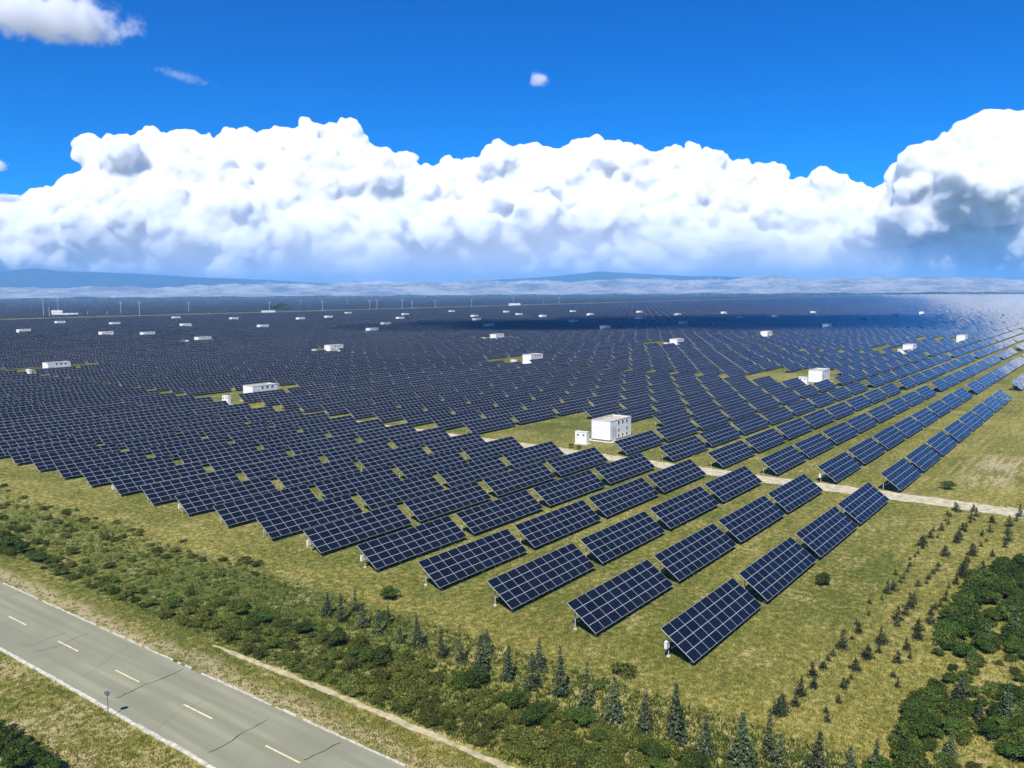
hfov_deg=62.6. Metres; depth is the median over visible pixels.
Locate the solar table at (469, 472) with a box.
[436,456,509,486]
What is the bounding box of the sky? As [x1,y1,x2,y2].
[0,0,1023,282]
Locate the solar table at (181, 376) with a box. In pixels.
[166,372,206,379]
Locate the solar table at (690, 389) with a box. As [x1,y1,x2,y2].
[676,384,706,395]
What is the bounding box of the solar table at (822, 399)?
[809,392,836,406]
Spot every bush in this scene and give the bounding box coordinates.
[172,614,184,620]
[178,617,189,624]
[181,606,197,613]
[186,621,202,626]
[189,613,210,621]
[195,607,212,615]
[203,604,214,610]
[203,620,217,627]
[208,617,224,628]
[214,599,227,605]
[214,626,234,637]
[222,632,241,641]
[223,618,240,627]
[226,614,238,619]
[228,598,244,607]
[231,620,244,629]
[232,600,250,613]
[240,643,258,653]
[241,622,255,629]
[245,618,259,625]
[246,611,258,618]
[248,606,266,612]
[250,634,264,642]
[251,650,268,658]
[259,608,272,621]
[261,626,273,634]
[262,637,284,647]
[269,611,281,620]
[271,618,292,628]
[272,632,282,636]
[273,629,285,633]
[280,613,295,619]
[280,631,301,641]
[281,652,299,663]
[283,656,298,667]
[285,641,298,649]
[286,624,301,632]
[290,662,308,672]
[293,620,316,632]
[295,651,304,656]
[305,632,315,636]
[305,667,321,676]
[306,656,321,664]
[311,668,327,680]
[314,637,323,643]
[317,629,331,640]
[317,665,326,670]
[319,660,335,667]
[321,644,330,650]
[323,651,335,660]
[325,672,337,682]
[327,630,350,645]
[331,627,346,633]
[332,650,345,658]
[340,658,356,669]
[340,685,351,693]
[345,643,367,656]
[345,683,365,696]
[348,686,367,694]
[349,675,374,687]
[352,635,369,645]
[352,661,361,668]
[357,648,375,661]
[365,684,382,695]
[366,662,376,667]
[367,645,393,664]
[368,696,384,703]
[369,667,384,677]
[371,687,393,698]
[374,669,392,678]
[374,677,388,685]
[375,610,386,618]
[380,585,400,598]
[381,690,393,698]
[387,659,410,671]
[389,652,398,658]
[389,697,406,706]
[390,674,406,687]
[393,671,409,676]
[395,704,412,712]
[396,690,422,705]
[399,652,413,660]
[400,681,418,692]
[405,669,413,675]
[411,668,428,677]
[412,689,427,699]
[414,716,426,723]
[415,699,430,706]
[417,658,435,670]
[417,702,434,715]
[419,686,436,697]
[423,712,440,726]
[425,670,443,683]
[427,685,442,693]
[428,696,440,702]
[432,706,442,711]
[436,708,454,723]
[441,718,455,727]
[442,721,456,729]
[443,676,454,683]
[447,703,466,713]
[450,670,466,683]
[451,681,467,690]
[455,707,465,716]
[459,721,479,735]
[461,693,478,699]
[461,714,474,721]
[464,667,490,686]
[466,735,479,742]
[467,706,485,718]
[468,697,485,709]
[469,688,493,696]
[473,736,488,745]
[476,728,493,737]
[477,695,494,708]
[480,714,505,728]
[486,708,499,717]
[491,691,506,702]
[494,710,508,720]
[499,745,523,759]
[500,691,525,705]
[500,727,521,742]
[503,688,528,706]
[503,710,515,714]
[505,714,513,722]
[505,729,522,739]
[510,709,524,723]
[514,702,528,707]
[514,729,540,745]
[514,745,540,759]
[520,703,548,724]
[520,726,535,734]
[528,699,552,711]
[530,734,552,747]
[530,750,553,766]
[531,716,546,724]
[532,753,555,767]
[536,712,554,722]
[537,731,551,741]
[541,717,553,726]
[547,703,555,711]
[548,708,567,720]
[548,724,563,732]
[548,729,561,740]
[550,753,561,764]
[554,746,588,765]
[556,734,566,743]
[557,755,572,767]
[561,721,575,729]
[561,730,578,740]
[562,707,576,719]
[563,742,579,747]
[563,746,584,758]
[570,755,591,767]
[572,704,597,724]
[575,736,586,744]
[580,743,597,754]
[582,755,606,767]
[586,719,598,726]
[588,723,608,733]
[590,676,609,688]
[590,728,607,741]
[593,740,616,754]
[600,755,612,765]
[605,729,617,738]
[606,761,617,767]
[607,752,621,766]
[609,661,639,678]
[614,745,622,752]
[615,739,634,750]
[616,764,636,767]
[627,752,647,764]
[635,733,660,748]
[637,763,649,767]
[641,742,656,755]
[644,742,670,758]
[648,757,670,767]
[656,763,673,767]
[660,739,677,754]
[673,746,695,757]
[675,760,691,767]
[681,754,702,767]
[689,752,710,767]
[705,762,730,767]
[814,572,830,584]
[940,480,957,487]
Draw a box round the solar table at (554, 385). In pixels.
[537,381,570,390]
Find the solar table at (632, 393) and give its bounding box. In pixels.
[619,387,652,398]
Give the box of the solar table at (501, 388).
[478,384,514,393]
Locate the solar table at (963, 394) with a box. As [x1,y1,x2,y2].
[953,388,973,400]
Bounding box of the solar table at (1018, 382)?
[1011,378,1023,388]
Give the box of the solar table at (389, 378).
[371,375,406,383]
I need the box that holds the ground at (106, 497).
[0,295,1023,767]
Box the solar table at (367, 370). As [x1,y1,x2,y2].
[351,367,383,374]
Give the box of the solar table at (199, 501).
[175,476,277,515]
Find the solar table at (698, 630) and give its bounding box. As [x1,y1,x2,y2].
[661,578,761,663]
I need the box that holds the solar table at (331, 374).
[315,370,349,378]
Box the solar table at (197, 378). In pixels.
[184,373,224,381]
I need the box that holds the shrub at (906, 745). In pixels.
[890,738,925,756]
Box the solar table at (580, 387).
[563,382,595,392]
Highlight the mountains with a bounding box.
[0,268,742,287]
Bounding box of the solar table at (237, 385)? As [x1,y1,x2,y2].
[230,378,273,390]
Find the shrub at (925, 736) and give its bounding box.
[918,733,930,739]
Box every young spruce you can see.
[318,592,333,616]
[336,593,346,621]
[348,588,359,612]
[354,603,369,628]
[372,609,384,636]
[385,605,391,625]
[393,620,407,642]
[409,615,427,648]
[434,626,447,658]
[453,624,466,664]
[467,634,493,672]
[483,629,496,656]
[499,644,513,681]
[519,652,545,690]
[532,639,547,671]
[550,645,570,697]
[575,661,594,709]
[601,675,624,727]
[633,692,657,735]
[663,682,687,745]
[691,713,717,759]
[723,711,759,767]
[760,709,776,762]
[769,732,790,767]
[802,731,831,767]
[842,745,857,767]
[868,738,882,767]
[941,728,958,756]
[946,673,969,706]
[973,697,985,723]
[980,619,996,647]
[994,683,1017,720]
[1006,606,1020,628]
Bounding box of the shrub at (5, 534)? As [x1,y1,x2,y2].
[0,531,13,539]
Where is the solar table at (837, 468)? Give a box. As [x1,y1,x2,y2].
[817,452,862,483]
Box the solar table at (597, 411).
[583,402,623,418]
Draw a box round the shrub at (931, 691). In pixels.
[913,685,945,704]
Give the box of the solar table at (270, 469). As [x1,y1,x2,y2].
[239,452,322,480]
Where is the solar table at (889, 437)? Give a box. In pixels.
[873,425,906,450]
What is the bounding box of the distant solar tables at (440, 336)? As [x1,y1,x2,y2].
[0,294,1023,382]
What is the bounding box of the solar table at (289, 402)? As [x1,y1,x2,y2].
[277,394,326,407]
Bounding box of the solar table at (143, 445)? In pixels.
[123,431,201,452]
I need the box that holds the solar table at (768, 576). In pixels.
[739,537,815,602]
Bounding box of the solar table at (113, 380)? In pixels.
[107,374,150,383]
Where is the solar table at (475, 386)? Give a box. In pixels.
[454,382,489,391]
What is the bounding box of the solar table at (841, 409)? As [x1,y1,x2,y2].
[825,402,854,419]
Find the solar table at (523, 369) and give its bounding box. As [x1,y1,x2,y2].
[508,366,535,373]
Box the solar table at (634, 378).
[620,373,647,382]
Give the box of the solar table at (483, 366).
[470,364,496,370]
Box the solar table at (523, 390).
[504,386,539,395]
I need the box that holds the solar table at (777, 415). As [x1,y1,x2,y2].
[761,406,795,424]
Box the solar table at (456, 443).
[424,432,484,454]
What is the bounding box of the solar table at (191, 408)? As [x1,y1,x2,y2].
[172,401,228,414]
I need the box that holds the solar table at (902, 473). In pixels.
[880,458,921,489]
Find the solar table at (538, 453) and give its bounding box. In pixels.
[502,441,563,467]
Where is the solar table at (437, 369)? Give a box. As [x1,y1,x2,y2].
[422,366,450,373]
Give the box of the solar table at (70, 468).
[54,449,146,477]
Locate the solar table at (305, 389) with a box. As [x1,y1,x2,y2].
[287,384,330,394]
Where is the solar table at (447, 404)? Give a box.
[422,398,466,411]
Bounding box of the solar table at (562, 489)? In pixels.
[533,470,605,505]
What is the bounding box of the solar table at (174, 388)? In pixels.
[167,381,213,392]
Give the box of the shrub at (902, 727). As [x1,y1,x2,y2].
[892,716,927,738]
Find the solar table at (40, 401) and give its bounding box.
[31,393,89,406]
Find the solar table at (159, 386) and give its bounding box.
[152,379,197,390]
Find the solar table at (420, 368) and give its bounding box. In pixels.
[403,365,432,371]
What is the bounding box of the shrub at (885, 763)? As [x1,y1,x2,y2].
[861,756,895,767]
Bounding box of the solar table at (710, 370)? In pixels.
[699,367,722,375]
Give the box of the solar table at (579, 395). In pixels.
[557,390,594,401]
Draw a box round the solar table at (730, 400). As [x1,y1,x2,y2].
[714,393,746,408]
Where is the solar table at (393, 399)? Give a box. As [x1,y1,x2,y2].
[371,393,415,404]
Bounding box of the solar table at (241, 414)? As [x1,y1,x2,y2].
[218,406,275,420]
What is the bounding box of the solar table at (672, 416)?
[653,407,692,426]
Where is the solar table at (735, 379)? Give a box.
[723,374,748,384]
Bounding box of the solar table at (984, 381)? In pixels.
[976,376,992,387]
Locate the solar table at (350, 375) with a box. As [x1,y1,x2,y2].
[333,371,368,379]
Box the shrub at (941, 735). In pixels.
[929,728,944,737]
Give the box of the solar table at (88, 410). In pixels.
[75,401,136,416]
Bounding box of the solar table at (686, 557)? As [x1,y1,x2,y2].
[654,523,736,582]
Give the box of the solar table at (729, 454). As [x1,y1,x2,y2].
[708,440,755,468]
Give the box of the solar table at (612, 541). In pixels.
[580,511,665,564]
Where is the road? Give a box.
[0,582,405,767]
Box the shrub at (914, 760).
[895,753,936,767]
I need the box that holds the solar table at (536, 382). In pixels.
[513,379,545,387]
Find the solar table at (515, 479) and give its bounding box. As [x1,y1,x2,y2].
[482,462,555,495]
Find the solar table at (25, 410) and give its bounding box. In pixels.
[0,406,53,421]
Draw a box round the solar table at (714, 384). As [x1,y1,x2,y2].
[701,379,729,389]
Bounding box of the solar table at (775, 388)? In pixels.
[762,382,787,394]
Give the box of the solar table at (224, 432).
[202,421,269,439]
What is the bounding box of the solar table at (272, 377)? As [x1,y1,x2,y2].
[259,372,297,381]
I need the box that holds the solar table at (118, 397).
[106,390,160,402]
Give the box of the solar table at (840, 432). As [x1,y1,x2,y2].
[822,422,857,445]
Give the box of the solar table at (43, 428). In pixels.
[28,416,100,434]
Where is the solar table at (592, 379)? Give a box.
[568,376,597,385]
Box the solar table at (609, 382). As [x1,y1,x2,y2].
[594,378,623,387]
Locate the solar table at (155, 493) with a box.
[140,468,240,503]
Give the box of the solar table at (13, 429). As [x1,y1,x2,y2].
[0,426,23,434]
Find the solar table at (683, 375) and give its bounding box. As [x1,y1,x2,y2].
[670,371,696,379]
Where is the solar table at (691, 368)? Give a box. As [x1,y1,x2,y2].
[674,365,697,373]
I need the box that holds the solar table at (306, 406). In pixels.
[297,396,345,411]
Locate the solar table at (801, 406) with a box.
[786,399,816,414]
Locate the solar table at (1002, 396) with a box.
[992,390,1011,403]
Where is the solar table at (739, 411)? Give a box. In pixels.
[722,403,757,419]
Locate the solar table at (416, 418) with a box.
[401,408,451,424]
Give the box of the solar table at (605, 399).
[587,393,622,405]
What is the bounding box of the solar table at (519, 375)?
[498,372,528,379]
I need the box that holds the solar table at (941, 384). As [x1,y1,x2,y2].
[932,379,949,390]
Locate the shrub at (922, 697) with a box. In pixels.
[901,693,938,711]
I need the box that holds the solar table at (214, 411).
[194,403,251,417]
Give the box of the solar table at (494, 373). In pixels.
[478,370,508,377]
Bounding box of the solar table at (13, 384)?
[0,382,26,386]
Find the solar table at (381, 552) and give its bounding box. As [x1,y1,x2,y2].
[357,516,466,571]
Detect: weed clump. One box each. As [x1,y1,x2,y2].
[0,545,9,551]
[4,525,15,529]
[5,551,17,555]
[14,527,24,531]
[31,538,41,543]
[35,546,45,550]
[40,515,52,519]
[47,557,59,561]
[47,563,60,567]
[50,519,63,523]
[54,565,67,571]
[58,568,73,574]
[59,532,71,538]
[60,508,71,513]
[64,547,79,553]
[67,527,76,531]
[67,561,76,566]
[67,574,81,579]
[76,566,91,571]
[84,568,96,572]
[98,534,110,539]
[100,575,112,580]
[101,585,115,590]
[102,562,116,567]
[106,587,120,593]
[108,576,119,581]
[109,536,119,541]
[119,590,131,596]
[125,557,136,560]
[129,587,140,593]
[129,596,139,601]
[137,601,148,606]
[138,587,147,594]
[145,569,157,573]
[145,598,158,604]
[150,546,162,552]
[156,609,175,616]
[159,553,171,557]
[159,612,173,618]
[164,601,182,607]
[167,546,182,551]
[168,595,180,601]
[184,601,198,606]
[186,553,196,557]
[186,589,197,594]
[216,571,224,575]
[221,590,232,594]
[237,556,251,563]
[251,559,262,565]
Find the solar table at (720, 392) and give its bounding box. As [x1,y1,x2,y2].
[707,386,737,398]
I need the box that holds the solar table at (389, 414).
[373,405,422,421]
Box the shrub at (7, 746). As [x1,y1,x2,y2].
[0,740,22,755]
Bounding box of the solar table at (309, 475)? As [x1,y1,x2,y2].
[275,458,360,487]
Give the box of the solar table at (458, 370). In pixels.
[439,367,468,374]
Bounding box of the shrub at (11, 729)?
[0,722,19,738]
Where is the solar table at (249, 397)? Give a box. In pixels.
[238,389,285,402]
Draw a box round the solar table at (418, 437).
[388,427,449,447]
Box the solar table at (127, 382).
[118,376,162,385]
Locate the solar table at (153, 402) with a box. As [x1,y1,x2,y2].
[140,395,194,407]
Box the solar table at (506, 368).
[489,365,516,372]
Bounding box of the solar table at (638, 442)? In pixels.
[614,430,663,454]
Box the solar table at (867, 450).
[848,437,885,464]
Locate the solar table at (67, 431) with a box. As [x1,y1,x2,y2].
[48,419,123,438]
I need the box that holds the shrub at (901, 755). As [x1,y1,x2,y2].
[899,750,924,759]
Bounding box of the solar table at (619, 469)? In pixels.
[595,453,654,483]
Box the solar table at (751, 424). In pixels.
[732,414,770,433]
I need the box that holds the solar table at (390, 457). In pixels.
[356,444,428,470]
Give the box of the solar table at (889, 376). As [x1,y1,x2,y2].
[879,371,897,381]
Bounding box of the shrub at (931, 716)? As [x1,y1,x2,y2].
[909,708,937,723]
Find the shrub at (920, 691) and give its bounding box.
[907,690,931,703]
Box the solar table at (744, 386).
[731,380,758,392]
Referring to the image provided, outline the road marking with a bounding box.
[8,616,300,762]
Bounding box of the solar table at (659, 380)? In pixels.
[646,375,673,384]
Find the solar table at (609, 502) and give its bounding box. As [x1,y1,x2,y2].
[588,477,658,517]
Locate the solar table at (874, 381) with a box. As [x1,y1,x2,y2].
[865,376,886,387]
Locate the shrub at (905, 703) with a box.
[899,699,932,712]
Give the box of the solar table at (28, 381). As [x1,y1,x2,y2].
[15,376,63,384]
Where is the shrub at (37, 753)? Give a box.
[25,745,52,765]
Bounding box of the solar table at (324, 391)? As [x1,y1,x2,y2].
[308,385,351,396]
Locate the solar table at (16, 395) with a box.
[8,388,64,399]
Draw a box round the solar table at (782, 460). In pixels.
[760,445,806,473]
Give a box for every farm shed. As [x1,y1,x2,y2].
[51,310,62,314]
[59,313,73,314]
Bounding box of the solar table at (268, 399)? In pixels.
[259,391,306,405]
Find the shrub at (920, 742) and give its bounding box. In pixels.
[907,737,924,747]
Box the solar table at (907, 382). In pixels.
[898,377,916,388]
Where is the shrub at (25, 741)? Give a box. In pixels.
[15,735,35,747]
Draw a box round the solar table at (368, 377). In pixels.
[353,373,387,381]
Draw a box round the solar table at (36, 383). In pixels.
[31,378,79,386]
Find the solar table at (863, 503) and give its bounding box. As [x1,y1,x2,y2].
[838,482,889,522]
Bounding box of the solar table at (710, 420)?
[691,411,730,429]
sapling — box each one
[769,697,788,718]
[775,693,790,713]
[790,695,799,707]
[794,675,807,697]
[807,661,820,677]
[809,675,818,688]
[817,661,829,671]
[824,711,831,723]
[829,647,836,656]
[835,628,850,651]
[836,693,841,703]
[839,677,847,689]
[848,657,862,672]
[854,621,863,633]
[859,644,875,659]
[875,626,886,645]
[875,644,882,652]
[876,632,891,645]
[881,580,892,594]
[889,580,900,591]
[890,671,897,678]
[891,605,904,621]
[891,650,903,664]
[893,616,900,626]
[902,592,919,609]
[902,606,910,615]
[902,637,911,651]
[911,618,925,632]
[911,624,924,637]
[912,627,926,640]
[913,579,921,587]
[917,535,928,546]
[924,608,937,624]
[925,531,934,538]
[938,522,944,531]
[939,547,951,557]
[942,591,949,601]
[951,503,962,512]
[951,532,959,543]
[953,573,959,584]
[956,562,968,575]
[957,556,969,569]
[959,522,966,530]
[960,565,966,578]
[965,543,978,556]
[971,508,981,516]
[975,560,985,569]
[987,516,996,523]
[1002,530,1013,541]
[1004,515,1014,527]
[1015,504,1023,516]
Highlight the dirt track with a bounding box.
[213,645,514,767]
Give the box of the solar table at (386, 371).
[370,368,401,375]
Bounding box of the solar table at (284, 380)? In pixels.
[274,374,312,384]
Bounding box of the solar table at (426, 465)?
[394,450,467,478]
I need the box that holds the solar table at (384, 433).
[356,423,416,441]
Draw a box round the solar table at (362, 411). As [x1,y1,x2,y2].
[346,402,396,417]
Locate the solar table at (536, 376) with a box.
[521,373,550,380]
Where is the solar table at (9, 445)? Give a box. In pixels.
[0,434,68,456]
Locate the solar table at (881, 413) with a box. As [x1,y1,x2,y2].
[867,404,895,423]
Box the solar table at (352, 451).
[321,438,391,462]
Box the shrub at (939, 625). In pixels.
[932,620,954,632]
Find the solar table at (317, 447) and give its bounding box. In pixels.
[288,434,357,454]
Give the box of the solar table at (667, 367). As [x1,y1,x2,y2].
[651,364,674,371]
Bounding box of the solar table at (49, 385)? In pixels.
[40,380,89,389]
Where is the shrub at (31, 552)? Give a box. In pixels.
[24,550,40,558]
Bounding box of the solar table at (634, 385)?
[620,380,649,389]
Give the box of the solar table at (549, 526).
[514,500,600,546]
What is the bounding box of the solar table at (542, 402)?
[521,396,560,408]
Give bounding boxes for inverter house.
[16,329,30,332]
[42,361,70,367]
[98,331,113,334]
[140,332,154,334]
[180,323,190,325]
[194,336,210,339]
[242,383,277,401]
[324,344,342,351]
[490,333,503,338]
[522,353,542,363]
[589,414,632,442]
[600,325,609,329]
[670,338,683,344]
[761,331,771,337]
[808,368,831,382]
[903,344,916,353]
[955,335,967,342]
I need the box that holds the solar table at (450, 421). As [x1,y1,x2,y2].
[431,410,482,428]
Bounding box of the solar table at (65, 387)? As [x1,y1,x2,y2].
[52,382,102,391]
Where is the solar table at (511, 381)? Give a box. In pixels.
[489,377,521,385]
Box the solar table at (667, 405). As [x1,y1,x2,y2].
[651,398,686,412]
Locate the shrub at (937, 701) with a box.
[930,697,945,707]
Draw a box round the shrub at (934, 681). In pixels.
[926,677,948,692]
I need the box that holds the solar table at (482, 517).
[455,490,543,533]
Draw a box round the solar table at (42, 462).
[29,443,120,471]
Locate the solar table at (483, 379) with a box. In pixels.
[466,376,498,384]
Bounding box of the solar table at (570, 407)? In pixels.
[551,399,591,414]
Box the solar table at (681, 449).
[659,435,708,460]
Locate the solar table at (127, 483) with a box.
[109,461,206,495]
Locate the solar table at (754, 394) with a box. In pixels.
[739,388,768,401]
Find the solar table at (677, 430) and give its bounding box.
[656,419,700,440]
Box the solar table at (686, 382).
[673,377,700,386]
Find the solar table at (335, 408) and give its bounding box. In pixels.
[322,399,371,414]
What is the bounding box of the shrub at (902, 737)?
[900,734,916,740]
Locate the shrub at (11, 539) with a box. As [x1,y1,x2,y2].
[2,535,23,548]
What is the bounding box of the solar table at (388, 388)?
[370,383,409,392]
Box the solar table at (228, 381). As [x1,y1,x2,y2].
[215,376,256,386]
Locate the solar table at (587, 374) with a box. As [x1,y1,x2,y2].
[572,371,599,378]
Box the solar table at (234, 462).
[207,446,289,472]
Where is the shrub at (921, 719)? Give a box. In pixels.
[897,711,940,738]
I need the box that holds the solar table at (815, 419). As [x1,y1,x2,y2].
[803,409,835,427]
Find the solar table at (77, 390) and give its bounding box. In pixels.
[68,383,118,393]
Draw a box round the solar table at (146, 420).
[127,411,191,427]
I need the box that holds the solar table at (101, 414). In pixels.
[92,404,154,420]
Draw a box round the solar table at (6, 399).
[0,397,14,401]
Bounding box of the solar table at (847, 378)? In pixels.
[834,373,855,384]
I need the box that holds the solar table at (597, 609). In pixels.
[567,559,672,634]
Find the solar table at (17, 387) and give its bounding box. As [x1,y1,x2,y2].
[0,384,35,389]
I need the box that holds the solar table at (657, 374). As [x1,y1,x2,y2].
[645,370,671,377]
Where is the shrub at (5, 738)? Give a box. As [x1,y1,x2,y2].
[0,733,18,755]
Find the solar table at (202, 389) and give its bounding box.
[181,383,231,394]
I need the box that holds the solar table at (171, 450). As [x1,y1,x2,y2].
[149,436,227,458]
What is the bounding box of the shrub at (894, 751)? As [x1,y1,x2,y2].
[890,748,907,761]
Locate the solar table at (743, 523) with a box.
[718,495,784,543]
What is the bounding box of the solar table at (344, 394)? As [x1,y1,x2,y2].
[327,388,370,399]
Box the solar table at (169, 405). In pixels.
[157,397,213,411]
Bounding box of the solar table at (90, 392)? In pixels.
[80,385,131,396]
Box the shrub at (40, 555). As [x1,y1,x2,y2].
[29,551,53,561]
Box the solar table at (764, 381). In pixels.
[752,376,777,386]
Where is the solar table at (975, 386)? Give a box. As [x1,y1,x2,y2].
[967,381,984,392]
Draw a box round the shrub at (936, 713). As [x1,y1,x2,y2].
[928,711,943,725]
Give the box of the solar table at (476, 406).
[450,400,494,413]
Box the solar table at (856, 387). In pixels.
[845,382,868,393]
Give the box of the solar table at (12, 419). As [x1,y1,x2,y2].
[2,409,71,425]
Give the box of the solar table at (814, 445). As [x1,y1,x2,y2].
[794,433,834,459]
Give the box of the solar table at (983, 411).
[972,403,994,419]
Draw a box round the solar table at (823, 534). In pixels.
[795,506,857,557]
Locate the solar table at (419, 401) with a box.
[396,395,440,406]
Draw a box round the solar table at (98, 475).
[80,455,175,485]
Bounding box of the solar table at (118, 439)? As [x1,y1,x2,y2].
[100,427,175,447]
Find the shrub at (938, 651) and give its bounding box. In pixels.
[930,647,945,655]
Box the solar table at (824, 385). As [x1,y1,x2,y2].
[813,379,836,391]
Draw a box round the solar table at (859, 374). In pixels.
[849,370,868,379]
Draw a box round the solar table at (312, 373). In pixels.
[299,369,333,376]
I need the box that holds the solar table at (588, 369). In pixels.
[576,366,601,372]
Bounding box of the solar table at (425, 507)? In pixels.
[403,481,490,522]
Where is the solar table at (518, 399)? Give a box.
[492,394,532,405]
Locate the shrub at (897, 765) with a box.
[891,761,908,767]
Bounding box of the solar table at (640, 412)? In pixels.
[617,404,657,420]
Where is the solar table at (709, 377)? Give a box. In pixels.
[697,373,722,381]
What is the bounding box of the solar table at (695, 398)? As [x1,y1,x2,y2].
[680,391,713,404]
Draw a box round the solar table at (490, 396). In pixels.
[465,391,505,402]
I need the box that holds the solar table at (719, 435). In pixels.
[698,424,741,447]
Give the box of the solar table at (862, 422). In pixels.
[846,413,877,433]
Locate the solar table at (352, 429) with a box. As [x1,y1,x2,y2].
[325,419,385,436]
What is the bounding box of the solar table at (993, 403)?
[983,396,1003,410]
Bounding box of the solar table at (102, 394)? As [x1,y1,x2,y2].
[93,387,145,399]
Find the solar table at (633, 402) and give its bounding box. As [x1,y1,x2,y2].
[618,395,654,408]
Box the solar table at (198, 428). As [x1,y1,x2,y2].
[178,417,244,434]
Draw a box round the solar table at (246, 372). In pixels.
[228,370,264,377]
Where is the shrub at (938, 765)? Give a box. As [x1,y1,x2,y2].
[935,760,949,767]
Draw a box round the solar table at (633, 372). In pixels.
[621,369,646,375]
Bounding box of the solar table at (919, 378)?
[909,373,928,383]
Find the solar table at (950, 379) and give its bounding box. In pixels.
[942,374,959,386]
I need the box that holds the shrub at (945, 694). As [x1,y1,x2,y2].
[932,685,950,699]
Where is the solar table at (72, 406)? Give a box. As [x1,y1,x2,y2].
[58,399,118,412]
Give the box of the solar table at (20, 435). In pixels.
[0,430,44,441]
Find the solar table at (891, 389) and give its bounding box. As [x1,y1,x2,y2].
[880,383,901,397]
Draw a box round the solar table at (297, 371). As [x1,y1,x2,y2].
[284,368,317,374]
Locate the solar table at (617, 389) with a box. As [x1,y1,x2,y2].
[591,385,623,395]
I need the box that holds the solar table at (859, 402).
[846,395,872,409]
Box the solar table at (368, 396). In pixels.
[347,390,390,401]
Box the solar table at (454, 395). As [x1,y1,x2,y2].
[439,389,478,399]
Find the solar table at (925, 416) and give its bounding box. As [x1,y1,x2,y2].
[911,408,938,425]
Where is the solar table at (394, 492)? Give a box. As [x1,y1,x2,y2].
[356,473,443,509]
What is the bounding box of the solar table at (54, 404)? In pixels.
[43,396,102,409]
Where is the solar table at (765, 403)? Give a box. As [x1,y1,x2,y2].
[749,396,780,411]
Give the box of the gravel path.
[356,421,1023,517]
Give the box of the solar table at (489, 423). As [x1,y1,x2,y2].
[463,414,515,433]
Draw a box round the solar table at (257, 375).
[243,371,281,378]
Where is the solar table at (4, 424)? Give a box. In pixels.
[0,421,12,427]
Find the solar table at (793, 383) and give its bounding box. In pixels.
[782,377,806,388]
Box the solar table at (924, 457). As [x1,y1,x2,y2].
[905,443,941,471]
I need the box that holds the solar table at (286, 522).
[256,494,362,540]
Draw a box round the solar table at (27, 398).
[19,391,76,402]
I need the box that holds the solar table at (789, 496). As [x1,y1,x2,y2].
[767,474,822,513]
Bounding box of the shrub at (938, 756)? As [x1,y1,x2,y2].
[932,752,958,763]
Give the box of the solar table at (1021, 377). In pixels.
[1018,374,1023,381]
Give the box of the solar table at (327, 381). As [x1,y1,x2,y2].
[313,377,350,386]
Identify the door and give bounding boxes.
[612,427,615,440]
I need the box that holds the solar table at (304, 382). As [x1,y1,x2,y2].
[293,376,331,386]
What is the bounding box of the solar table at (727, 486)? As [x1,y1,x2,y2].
[705,466,761,501]
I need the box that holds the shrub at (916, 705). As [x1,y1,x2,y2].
[902,700,934,712]
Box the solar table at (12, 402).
[0,399,26,405]
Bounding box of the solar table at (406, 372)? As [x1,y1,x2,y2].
[388,369,421,377]
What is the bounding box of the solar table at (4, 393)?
[0,386,48,396]
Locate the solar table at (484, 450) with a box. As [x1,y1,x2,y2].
[461,436,523,460]
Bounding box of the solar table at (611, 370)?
[598,367,622,374]
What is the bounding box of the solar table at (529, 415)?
[510,406,557,424]
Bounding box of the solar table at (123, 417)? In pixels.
[105,408,169,423]
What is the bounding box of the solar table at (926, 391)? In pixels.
[915,385,936,398]
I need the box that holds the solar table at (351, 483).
[314,465,400,498]
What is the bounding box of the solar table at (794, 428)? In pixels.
[776,418,813,440]
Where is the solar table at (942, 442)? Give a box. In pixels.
[926,431,957,454]
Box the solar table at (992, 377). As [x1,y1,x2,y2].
[984,372,1000,382]
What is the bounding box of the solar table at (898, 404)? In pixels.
[885,397,910,412]
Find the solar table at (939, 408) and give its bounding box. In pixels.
[927,400,951,416]
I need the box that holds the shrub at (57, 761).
[34,755,65,767]
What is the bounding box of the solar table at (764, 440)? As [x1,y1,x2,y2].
[745,428,786,451]
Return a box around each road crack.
[116,669,181,697]
[208,719,267,752]
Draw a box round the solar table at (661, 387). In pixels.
[647,382,677,392]
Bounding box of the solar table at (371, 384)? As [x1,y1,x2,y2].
[352,380,391,390]
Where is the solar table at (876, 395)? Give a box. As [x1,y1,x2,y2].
[863,388,887,402]
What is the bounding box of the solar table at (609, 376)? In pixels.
[596,372,623,380]
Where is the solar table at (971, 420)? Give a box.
[959,411,983,429]
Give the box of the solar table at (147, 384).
[136,377,181,387]
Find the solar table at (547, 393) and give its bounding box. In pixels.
[530,388,565,399]
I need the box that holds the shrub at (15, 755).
[0,743,30,767]
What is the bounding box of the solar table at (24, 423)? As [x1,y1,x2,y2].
[17,412,88,430]
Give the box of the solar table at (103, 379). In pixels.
[92,373,135,382]
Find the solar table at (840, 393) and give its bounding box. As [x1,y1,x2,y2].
[828,387,853,399]
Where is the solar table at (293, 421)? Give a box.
[271,412,329,427]
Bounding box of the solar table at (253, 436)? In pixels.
[229,424,297,443]
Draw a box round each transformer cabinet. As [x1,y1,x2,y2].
[26,369,32,373]
[222,395,233,404]
[574,430,591,444]
[799,376,808,384]
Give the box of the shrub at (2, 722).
[0,718,5,725]
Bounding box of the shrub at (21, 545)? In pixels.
[12,541,30,552]
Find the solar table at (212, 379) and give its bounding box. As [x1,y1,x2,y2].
[200,375,241,383]
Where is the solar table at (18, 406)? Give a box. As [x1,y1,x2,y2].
[0,402,38,410]
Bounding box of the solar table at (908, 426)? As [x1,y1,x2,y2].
[894,416,923,436]
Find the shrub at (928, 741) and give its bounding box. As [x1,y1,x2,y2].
[921,737,938,745]
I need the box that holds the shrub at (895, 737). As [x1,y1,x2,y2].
[886,733,902,745]

